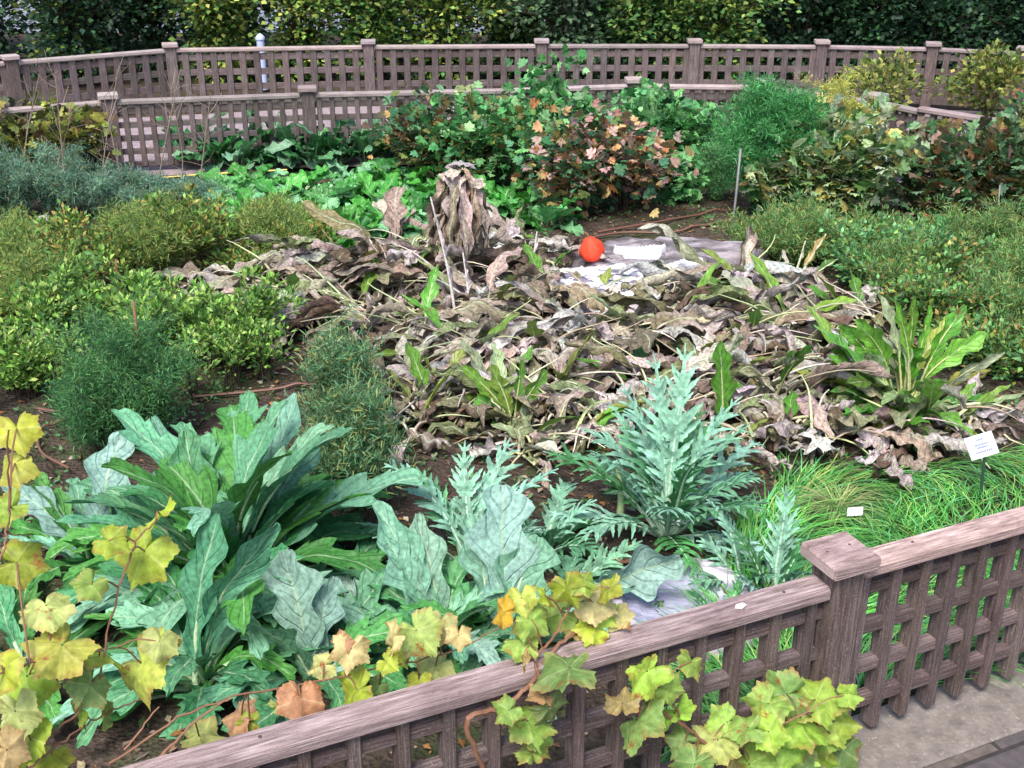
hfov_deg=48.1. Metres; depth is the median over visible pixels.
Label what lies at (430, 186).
chard plant
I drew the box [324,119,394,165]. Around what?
kale plant
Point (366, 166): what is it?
chard plant
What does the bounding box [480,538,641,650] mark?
cardoon plant
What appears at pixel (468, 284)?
dead stalk
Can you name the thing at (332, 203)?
chard plant
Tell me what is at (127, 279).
nettle plant
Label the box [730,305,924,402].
withered plant
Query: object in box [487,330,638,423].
withered plant
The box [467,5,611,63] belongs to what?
shrub
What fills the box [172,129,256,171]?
kale plant
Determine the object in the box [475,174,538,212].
chard plant
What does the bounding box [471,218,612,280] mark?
withered plant
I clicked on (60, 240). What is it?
herb bush
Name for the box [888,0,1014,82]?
shrub
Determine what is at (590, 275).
stone slab
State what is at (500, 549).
cardoon plant
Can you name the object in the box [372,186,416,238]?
withered plant
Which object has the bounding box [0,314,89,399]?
nettle plant
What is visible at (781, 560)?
cardoon plant
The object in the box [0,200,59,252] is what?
feathery herb
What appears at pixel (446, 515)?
cardoon plant
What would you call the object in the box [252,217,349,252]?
herb bush
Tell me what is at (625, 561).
drip hose
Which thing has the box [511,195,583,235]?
chard plant
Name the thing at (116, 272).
stake
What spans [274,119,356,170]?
kale plant
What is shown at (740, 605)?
petal
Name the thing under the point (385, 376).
stake
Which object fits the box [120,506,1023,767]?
lattice fence
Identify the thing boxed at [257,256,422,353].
withered plant
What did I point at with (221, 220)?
herb bush
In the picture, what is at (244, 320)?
nettle plant
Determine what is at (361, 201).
chard plant
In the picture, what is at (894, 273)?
feathery herb
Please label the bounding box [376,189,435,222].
chard plant
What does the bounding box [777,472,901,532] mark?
grass tuft
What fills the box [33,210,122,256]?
herb bush
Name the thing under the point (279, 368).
drip hose
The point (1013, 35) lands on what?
shrub
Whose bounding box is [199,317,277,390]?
nettle plant
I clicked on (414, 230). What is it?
chard plant
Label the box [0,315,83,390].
nettle plant
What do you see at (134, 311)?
stake
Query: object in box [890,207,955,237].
herb bush
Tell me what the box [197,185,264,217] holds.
chard plant
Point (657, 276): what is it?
withered plant
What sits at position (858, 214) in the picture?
feathery herb
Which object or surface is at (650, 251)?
white stone
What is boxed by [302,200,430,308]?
withered plant
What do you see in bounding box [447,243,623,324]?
withered plant
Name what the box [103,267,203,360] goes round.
nettle plant
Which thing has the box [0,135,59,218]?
fennel plant
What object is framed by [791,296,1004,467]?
dock plant
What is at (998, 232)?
herb bush
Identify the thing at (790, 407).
withered plant
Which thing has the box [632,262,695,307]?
withered plant
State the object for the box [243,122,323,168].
kale plant
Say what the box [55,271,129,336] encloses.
nettle plant
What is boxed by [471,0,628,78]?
shrub
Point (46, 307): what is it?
nettle plant
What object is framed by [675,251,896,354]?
withered plant
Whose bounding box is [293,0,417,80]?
shrub
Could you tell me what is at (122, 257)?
herb bush
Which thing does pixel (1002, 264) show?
feathery herb
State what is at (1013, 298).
feathery herb
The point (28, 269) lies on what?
feathery herb
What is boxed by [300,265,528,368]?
withered plant
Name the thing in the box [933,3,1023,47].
shrub
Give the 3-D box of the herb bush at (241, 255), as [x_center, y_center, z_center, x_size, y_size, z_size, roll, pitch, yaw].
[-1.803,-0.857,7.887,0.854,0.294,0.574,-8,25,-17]
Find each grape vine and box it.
[0,411,182,767]
[108,606,499,764]
[464,570,634,767]
[603,649,864,767]
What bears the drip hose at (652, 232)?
on the ground at (102, 749)
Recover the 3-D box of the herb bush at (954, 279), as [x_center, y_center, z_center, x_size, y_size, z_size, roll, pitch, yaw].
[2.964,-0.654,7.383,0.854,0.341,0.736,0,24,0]
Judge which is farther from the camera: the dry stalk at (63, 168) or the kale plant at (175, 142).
the kale plant at (175, 142)
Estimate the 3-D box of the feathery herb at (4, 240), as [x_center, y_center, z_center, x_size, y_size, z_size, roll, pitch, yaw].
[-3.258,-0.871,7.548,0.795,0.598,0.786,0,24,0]
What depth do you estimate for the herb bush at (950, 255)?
7.31 m
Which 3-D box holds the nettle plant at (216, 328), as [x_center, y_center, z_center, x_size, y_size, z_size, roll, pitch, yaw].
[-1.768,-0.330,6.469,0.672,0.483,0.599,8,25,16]
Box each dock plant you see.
[405,342,444,410]
[462,361,549,424]
[707,270,772,310]
[711,342,736,433]
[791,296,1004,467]
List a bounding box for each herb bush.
[0,275,19,325]
[15,198,118,280]
[19,215,91,238]
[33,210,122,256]
[67,229,183,289]
[138,189,199,218]
[142,182,252,270]
[180,188,263,247]
[187,242,283,274]
[209,220,254,259]
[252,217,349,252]
[299,204,331,239]
[799,214,869,262]
[814,209,927,287]
[855,224,935,256]
[858,233,1003,286]
[864,246,994,335]
[875,286,1023,346]
[883,289,1023,375]
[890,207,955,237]
[894,210,972,259]
[925,247,1020,294]
[941,309,1023,385]
[955,216,1023,261]
[961,273,1023,325]
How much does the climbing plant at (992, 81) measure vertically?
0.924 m
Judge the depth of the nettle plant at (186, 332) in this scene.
6.00 m
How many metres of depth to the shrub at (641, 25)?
15.02 m
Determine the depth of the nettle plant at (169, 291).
6.66 m
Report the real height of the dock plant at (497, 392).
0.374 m
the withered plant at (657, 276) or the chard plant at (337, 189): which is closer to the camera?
the withered plant at (657, 276)
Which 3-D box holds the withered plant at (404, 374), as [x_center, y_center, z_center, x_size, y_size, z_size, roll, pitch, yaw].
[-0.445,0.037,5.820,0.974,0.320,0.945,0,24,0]
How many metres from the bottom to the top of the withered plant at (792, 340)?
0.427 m
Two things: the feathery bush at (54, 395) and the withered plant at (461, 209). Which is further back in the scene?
the withered plant at (461, 209)
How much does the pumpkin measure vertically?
0.216 m
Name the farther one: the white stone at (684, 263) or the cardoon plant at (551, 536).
the white stone at (684, 263)
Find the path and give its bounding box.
[92,105,995,181]
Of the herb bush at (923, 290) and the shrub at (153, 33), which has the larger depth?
the shrub at (153, 33)
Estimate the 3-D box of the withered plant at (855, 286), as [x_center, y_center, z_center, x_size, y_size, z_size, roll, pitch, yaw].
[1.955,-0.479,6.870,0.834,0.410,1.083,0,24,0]
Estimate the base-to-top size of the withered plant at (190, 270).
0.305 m
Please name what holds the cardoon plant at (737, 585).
on the ground at (102, 749)
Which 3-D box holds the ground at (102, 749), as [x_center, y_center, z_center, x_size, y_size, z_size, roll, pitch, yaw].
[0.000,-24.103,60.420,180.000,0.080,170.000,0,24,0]
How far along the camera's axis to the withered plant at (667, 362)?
6.05 m
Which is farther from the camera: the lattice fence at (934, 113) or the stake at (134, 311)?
the lattice fence at (934, 113)
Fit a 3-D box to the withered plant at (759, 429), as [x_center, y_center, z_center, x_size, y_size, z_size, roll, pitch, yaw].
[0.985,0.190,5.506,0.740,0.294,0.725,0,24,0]
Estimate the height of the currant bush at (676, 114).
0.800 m
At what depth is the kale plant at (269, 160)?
10.90 m
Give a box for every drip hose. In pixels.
[36,407,63,412]
[37,419,70,469]
[194,382,319,397]
[245,367,282,376]
[573,216,753,241]
[597,207,751,232]
[617,559,629,564]
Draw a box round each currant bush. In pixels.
[361,79,461,176]
[392,85,503,177]
[423,80,569,190]
[488,43,611,169]
[505,96,638,224]
[577,75,715,151]
[582,108,703,217]
[623,144,720,206]
[638,97,734,184]
[647,93,701,145]
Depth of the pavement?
3.63 m
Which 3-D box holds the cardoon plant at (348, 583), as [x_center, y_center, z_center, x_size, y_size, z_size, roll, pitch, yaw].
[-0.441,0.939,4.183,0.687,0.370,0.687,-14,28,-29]
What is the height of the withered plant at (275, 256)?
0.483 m
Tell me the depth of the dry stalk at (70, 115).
8.93 m
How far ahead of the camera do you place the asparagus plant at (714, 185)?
9.67 m
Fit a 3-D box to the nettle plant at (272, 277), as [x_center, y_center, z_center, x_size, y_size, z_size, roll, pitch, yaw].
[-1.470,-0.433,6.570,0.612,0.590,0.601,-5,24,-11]
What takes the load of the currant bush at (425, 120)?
on the ground at (102, 749)
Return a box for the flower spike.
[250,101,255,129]
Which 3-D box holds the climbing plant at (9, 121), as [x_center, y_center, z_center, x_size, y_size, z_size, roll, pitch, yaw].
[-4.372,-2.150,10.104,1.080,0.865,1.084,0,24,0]
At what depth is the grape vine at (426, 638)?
2.95 m
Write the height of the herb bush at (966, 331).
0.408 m
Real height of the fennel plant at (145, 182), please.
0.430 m
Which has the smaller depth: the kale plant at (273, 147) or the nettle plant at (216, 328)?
the nettle plant at (216, 328)
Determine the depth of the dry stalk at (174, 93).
9.11 m
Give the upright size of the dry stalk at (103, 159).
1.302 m
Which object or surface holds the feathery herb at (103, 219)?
on the ground at (102, 749)
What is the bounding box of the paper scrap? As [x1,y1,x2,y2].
[847,507,862,515]
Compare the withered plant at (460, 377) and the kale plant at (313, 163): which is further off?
the kale plant at (313, 163)
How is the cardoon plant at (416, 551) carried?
on the ground at (102, 749)
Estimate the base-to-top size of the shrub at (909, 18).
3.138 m
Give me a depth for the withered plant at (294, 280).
6.98 m
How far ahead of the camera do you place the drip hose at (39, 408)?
5.93 m
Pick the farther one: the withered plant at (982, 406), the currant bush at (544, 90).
the currant bush at (544, 90)
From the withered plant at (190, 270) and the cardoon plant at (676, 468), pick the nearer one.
the cardoon plant at (676, 468)
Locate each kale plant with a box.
[156,112,238,155]
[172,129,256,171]
[184,131,292,169]
[223,110,303,166]
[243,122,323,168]
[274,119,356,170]
[295,120,390,178]
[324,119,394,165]
[344,122,403,162]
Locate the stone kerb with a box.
[713,659,1023,767]
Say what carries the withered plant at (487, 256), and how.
on the ground at (102, 749)
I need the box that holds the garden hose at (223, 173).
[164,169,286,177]
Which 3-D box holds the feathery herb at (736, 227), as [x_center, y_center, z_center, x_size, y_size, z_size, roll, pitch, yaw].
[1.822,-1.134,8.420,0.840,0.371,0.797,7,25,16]
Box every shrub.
[0,0,52,61]
[9,0,137,85]
[10,0,168,59]
[97,0,200,80]
[142,0,279,83]
[170,0,285,66]
[241,0,351,81]
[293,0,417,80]
[317,0,438,61]
[377,0,532,79]
[464,0,556,78]
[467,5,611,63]
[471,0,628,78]
[573,2,668,62]
[585,0,713,78]
[645,3,749,63]
[655,0,801,79]
[732,0,794,64]
[732,120,883,217]
[735,183,864,267]
[748,0,869,79]
[771,6,913,65]
[773,89,929,220]
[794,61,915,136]
[814,0,944,80]
[877,3,999,52]
[886,115,1008,223]
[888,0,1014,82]
[927,102,1023,223]
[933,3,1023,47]
[966,0,1023,71]
[995,84,1023,206]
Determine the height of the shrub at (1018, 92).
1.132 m
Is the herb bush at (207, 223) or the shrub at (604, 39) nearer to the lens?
the herb bush at (207, 223)
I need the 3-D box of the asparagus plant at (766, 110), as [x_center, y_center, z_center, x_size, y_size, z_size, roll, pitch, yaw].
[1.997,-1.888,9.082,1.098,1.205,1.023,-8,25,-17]
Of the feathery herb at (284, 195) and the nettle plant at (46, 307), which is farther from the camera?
the feathery herb at (284, 195)
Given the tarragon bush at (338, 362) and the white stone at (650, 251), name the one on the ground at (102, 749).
the tarragon bush at (338, 362)
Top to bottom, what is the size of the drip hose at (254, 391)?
0.033 m
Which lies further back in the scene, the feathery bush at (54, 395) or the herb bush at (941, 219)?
the herb bush at (941, 219)
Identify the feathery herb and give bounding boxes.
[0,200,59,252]
[0,208,78,280]
[0,224,104,329]
[89,195,189,251]
[97,184,232,279]
[223,189,324,253]
[231,186,325,225]
[703,202,801,253]
[832,214,961,297]
[836,194,921,245]
[907,209,985,235]
[922,190,1023,274]
[945,264,1023,335]
[950,228,1023,294]
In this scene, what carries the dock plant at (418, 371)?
on the ground at (102, 749)
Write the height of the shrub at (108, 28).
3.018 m
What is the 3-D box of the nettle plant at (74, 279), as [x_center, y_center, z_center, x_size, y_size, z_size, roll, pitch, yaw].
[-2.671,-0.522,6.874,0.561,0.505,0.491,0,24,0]
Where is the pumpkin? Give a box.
[579,231,604,261]
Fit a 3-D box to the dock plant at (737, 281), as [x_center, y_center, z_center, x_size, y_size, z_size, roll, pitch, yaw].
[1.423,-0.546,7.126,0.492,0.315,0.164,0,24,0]
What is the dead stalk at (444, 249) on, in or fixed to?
on the ground at (102, 749)
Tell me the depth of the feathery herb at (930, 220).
8.38 m
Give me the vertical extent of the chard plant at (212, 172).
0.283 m
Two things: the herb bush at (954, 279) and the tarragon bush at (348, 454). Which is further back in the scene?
the herb bush at (954, 279)
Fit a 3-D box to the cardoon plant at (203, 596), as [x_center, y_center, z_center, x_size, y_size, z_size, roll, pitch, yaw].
[-1.038,0.834,3.859,0.940,0.863,0.988,11,26,23]
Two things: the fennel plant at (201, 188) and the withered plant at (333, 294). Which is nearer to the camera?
the withered plant at (333, 294)
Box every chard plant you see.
[194,167,259,195]
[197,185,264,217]
[224,161,288,185]
[226,185,291,220]
[250,169,307,198]
[274,164,340,190]
[277,191,315,205]
[298,178,357,206]
[303,197,339,240]
[316,195,372,212]
[318,161,377,199]
[325,202,407,247]
[336,171,410,205]
[341,157,402,180]
[357,201,427,238]
[370,166,431,200]
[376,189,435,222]
[400,177,447,201]
[404,164,445,189]
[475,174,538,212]
[486,184,547,217]
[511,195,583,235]
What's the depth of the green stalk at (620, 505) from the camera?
4.87 m
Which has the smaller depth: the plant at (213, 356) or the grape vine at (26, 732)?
the grape vine at (26, 732)
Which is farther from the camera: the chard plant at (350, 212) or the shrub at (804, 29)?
the shrub at (804, 29)
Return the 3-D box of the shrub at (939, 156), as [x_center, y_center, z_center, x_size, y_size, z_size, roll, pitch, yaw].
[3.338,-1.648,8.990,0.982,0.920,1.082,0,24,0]
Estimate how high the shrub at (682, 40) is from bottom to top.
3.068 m
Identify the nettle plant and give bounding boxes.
[0,262,100,343]
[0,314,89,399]
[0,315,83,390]
[14,311,97,383]
[20,250,117,334]
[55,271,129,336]
[63,243,179,328]
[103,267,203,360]
[120,268,217,349]
[124,274,262,369]
[143,322,224,402]
[174,283,279,371]
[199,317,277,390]
[200,263,309,341]
[215,317,299,384]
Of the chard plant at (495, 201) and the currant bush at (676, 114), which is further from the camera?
the currant bush at (676, 114)
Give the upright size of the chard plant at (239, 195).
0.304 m
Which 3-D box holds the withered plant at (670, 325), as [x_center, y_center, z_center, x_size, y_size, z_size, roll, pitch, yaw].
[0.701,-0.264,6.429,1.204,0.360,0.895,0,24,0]
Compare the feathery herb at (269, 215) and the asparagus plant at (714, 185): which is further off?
the asparagus plant at (714, 185)
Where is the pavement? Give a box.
[926,731,1023,767]
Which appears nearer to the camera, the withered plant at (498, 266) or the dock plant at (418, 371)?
the dock plant at (418, 371)
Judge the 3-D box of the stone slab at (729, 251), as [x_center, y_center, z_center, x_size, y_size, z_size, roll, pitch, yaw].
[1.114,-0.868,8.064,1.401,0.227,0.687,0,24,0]
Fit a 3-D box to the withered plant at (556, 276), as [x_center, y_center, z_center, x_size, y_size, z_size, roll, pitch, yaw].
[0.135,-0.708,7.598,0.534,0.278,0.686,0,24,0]
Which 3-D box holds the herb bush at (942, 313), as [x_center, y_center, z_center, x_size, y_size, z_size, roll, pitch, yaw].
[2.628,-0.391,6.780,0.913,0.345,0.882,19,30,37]
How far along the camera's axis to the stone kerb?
3.75 m
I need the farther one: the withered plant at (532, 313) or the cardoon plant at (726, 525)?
the withered plant at (532, 313)
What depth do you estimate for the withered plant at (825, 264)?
7.53 m
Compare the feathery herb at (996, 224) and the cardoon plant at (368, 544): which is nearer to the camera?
the cardoon plant at (368, 544)
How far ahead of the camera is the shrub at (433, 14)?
14.80 m
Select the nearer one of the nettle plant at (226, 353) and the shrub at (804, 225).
the nettle plant at (226, 353)
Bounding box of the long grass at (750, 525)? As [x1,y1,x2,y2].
[599,441,1023,763]
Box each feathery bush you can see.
[27,278,215,450]
[39,344,106,430]
[43,367,171,453]
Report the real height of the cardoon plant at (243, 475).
0.888 m
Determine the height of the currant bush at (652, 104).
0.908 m
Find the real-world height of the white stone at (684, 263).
0.110 m
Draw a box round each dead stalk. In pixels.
[430,197,458,331]
[462,252,471,293]
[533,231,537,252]
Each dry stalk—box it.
[3,48,57,195]
[38,50,77,205]
[39,98,87,218]
[87,56,131,215]
[90,78,129,187]
[145,69,190,176]
[147,62,198,178]
[178,92,220,180]
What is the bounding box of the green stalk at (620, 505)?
[615,466,624,517]
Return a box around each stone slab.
[558,262,645,313]
[571,236,766,283]
[610,557,758,666]
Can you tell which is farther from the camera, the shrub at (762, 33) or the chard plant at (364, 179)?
the shrub at (762, 33)
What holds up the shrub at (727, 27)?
on the ground at (102, 749)
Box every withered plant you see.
[156,240,328,300]
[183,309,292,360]
[193,271,339,341]
[210,233,351,290]
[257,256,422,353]
[280,230,394,302]
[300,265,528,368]
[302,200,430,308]
[340,217,496,290]
[341,226,547,304]
[359,348,519,445]
[361,294,577,390]
[370,366,470,468]
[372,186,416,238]
[400,244,561,342]
[408,338,569,435]
[425,160,490,278]
[425,388,604,490]
[427,298,644,385]
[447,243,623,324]
[460,280,655,366]
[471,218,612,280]
[481,201,534,274]
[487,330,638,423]
[497,250,570,281]
[511,391,648,472]
[536,294,735,377]
[547,327,744,418]
[556,267,660,309]
[597,257,764,347]
[617,322,779,424]
[618,223,821,309]
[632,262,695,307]
[637,393,804,471]
[648,260,756,313]
[662,225,842,313]
[668,267,852,380]
[669,327,895,450]
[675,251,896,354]
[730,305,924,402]
[733,375,901,484]
[761,233,837,273]
[785,272,917,353]
[790,378,989,489]
[916,372,1023,445]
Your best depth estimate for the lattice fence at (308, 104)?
10.75 m
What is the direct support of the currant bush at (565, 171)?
on the ground at (102, 749)
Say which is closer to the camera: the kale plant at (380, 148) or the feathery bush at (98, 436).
the feathery bush at (98, 436)
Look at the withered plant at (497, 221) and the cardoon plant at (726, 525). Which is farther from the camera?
the withered plant at (497, 221)
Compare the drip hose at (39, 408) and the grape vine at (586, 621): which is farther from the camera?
the drip hose at (39, 408)
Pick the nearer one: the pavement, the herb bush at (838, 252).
the pavement
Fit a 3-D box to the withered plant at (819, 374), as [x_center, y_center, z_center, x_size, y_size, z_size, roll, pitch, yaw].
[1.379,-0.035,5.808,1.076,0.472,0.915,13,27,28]
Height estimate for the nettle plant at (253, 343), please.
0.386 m
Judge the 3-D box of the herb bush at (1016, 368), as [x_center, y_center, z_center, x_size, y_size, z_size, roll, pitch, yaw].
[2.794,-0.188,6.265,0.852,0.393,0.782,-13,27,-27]
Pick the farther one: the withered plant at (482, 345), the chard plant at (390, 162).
the chard plant at (390, 162)
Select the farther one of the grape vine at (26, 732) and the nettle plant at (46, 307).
the nettle plant at (46, 307)
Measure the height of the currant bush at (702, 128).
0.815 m
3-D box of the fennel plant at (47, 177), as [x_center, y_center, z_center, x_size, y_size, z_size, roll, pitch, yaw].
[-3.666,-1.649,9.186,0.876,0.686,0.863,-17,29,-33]
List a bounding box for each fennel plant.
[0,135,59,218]
[1,136,105,215]
[47,154,160,216]
[97,169,206,209]
[156,172,243,208]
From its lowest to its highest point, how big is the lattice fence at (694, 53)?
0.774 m
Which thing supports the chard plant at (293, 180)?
on the ground at (102, 749)
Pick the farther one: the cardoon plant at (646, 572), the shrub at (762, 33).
the shrub at (762, 33)
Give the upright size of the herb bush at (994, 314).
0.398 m
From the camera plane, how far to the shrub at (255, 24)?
17.33 m
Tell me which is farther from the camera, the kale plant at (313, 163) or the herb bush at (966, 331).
the kale plant at (313, 163)
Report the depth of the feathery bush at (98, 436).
5.46 m
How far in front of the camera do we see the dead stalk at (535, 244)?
7.46 m
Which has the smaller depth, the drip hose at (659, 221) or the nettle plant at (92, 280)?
the nettle plant at (92, 280)
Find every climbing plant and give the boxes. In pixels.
[0,88,56,163]
[8,96,121,176]
[834,46,965,121]
[933,38,1023,116]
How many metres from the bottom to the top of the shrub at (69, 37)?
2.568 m
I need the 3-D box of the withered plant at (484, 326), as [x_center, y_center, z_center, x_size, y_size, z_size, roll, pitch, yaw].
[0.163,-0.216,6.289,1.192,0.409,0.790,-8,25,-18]
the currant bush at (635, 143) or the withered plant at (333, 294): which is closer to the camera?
the withered plant at (333, 294)
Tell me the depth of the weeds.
5.54 m
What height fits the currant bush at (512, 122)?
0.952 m
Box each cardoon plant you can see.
[0,431,171,590]
[0,584,128,730]
[30,390,428,700]
[49,513,333,748]
[197,549,406,755]
[296,531,387,600]
[327,574,459,696]
[355,438,557,572]
[358,500,515,692]
[400,484,605,721]
[446,477,604,571]
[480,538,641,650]
[543,343,794,578]
[548,544,683,631]
[684,575,746,605]
[687,499,799,588]
[717,486,811,591]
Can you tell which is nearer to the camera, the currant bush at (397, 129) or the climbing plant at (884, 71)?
the currant bush at (397, 129)
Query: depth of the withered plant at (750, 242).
7.37 m
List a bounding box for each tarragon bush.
[275,362,425,512]
[283,298,406,427]
[288,408,349,471]
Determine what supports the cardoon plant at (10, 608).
on the ground at (102, 749)
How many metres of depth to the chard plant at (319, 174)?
10.09 m
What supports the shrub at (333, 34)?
on the ground at (102, 749)
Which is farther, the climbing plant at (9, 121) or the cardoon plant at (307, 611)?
the climbing plant at (9, 121)
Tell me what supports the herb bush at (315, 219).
on the ground at (102, 749)
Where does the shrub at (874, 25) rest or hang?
on the ground at (102, 749)
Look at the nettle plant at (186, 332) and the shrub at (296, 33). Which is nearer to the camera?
the nettle plant at (186, 332)
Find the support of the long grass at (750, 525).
on the ground at (102, 749)
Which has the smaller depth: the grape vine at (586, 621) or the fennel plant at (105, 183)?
the grape vine at (586, 621)
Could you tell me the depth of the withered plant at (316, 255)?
7.58 m
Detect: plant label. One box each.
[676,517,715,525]
[964,431,998,505]
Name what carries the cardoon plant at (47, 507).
on the ground at (102, 749)
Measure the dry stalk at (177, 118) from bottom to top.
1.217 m
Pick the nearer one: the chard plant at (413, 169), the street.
the chard plant at (413, 169)
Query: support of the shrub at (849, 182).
on the ground at (102, 749)
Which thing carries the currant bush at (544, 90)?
on the ground at (102, 749)
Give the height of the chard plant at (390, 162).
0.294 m
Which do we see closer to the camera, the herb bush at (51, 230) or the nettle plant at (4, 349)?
the nettle plant at (4, 349)
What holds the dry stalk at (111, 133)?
on the ground at (102, 749)
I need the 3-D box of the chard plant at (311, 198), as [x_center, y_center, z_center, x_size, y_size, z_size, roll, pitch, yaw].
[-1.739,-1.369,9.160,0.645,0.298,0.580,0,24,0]
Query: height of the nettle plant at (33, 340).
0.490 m
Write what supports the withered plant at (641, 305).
on the ground at (102, 749)
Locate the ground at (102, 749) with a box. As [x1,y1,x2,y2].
[0,33,1023,767]
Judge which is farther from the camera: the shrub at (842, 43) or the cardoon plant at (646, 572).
the shrub at (842, 43)
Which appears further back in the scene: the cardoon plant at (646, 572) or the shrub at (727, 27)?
the shrub at (727, 27)
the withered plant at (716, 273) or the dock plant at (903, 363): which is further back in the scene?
the withered plant at (716, 273)
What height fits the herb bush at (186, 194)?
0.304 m
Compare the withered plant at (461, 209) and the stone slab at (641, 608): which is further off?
the withered plant at (461, 209)
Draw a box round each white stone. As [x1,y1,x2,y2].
[613,243,665,259]
[665,257,702,272]
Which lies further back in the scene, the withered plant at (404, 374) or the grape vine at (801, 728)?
the withered plant at (404, 374)
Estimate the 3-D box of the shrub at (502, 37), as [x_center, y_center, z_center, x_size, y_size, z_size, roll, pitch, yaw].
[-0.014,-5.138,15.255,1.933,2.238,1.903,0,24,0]
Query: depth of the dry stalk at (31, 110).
8.93 m
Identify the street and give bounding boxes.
[0,0,977,32]
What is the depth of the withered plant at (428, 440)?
5.70 m
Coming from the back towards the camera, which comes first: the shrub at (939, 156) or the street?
the street
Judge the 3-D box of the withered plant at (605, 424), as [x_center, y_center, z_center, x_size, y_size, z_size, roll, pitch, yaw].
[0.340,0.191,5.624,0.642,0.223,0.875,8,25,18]
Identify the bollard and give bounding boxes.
[255,33,267,89]
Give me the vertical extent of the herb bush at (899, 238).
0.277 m
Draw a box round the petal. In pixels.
[735,603,746,608]
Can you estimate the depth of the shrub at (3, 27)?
15.43 m
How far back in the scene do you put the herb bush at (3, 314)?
6.99 m
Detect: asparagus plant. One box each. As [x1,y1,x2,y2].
[678,134,737,200]
[701,67,855,216]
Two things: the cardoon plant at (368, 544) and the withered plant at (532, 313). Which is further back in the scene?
the withered plant at (532, 313)
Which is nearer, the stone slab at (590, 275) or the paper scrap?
the paper scrap
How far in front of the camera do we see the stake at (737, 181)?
8.53 m
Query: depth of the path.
12.31 m
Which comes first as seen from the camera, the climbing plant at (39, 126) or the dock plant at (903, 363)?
the dock plant at (903, 363)
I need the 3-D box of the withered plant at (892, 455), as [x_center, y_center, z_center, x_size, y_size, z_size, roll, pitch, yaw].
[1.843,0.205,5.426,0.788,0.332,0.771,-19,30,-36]
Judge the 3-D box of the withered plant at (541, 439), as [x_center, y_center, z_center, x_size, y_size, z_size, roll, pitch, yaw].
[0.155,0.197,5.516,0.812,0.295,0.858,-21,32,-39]
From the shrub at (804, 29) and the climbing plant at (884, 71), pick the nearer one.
the climbing plant at (884, 71)
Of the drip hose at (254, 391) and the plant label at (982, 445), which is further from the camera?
the drip hose at (254, 391)
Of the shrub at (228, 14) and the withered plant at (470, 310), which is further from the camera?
the shrub at (228, 14)
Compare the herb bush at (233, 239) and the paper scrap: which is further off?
the herb bush at (233, 239)
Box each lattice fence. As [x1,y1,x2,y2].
[0,38,1023,117]
[0,76,917,177]
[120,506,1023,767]
[913,106,1017,178]
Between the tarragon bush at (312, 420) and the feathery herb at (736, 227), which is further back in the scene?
the feathery herb at (736, 227)
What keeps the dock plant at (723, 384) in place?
on the ground at (102, 749)
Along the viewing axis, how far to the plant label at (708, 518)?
4.83 m
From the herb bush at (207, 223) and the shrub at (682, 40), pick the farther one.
the shrub at (682, 40)
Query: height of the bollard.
0.700 m
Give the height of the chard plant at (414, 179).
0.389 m
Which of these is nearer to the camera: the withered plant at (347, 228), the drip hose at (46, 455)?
the drip hose at (46, 455)
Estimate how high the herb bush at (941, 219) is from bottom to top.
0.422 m
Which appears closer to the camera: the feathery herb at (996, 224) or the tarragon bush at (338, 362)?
the tarragon bush at (338, 362)
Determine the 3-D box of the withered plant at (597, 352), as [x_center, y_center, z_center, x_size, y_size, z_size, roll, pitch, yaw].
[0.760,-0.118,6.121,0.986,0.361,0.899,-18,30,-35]
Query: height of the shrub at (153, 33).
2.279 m
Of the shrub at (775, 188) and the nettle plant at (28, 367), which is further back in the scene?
the shrub at (775, 188)
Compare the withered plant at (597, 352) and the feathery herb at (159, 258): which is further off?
the feathery herb at (159, 258)
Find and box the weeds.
[0,191,1023,735]
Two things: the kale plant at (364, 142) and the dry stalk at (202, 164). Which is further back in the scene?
the kale plant at (364, 142)
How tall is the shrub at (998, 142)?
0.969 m
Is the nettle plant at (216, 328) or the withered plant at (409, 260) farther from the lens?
the withered plant at (409, 260)
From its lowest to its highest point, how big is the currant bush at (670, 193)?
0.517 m
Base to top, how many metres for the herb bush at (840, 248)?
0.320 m
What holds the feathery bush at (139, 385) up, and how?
on the ground at (102, 749)
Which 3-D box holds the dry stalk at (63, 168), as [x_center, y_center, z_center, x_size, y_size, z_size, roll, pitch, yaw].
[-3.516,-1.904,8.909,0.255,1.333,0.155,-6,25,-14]
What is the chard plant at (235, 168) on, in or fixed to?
on the ground at (102, 749)
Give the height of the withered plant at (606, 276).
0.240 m
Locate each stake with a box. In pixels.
[115,259,119,291]
[132,300,140,358]
[382,365,388,409]
[730,149,741,240]

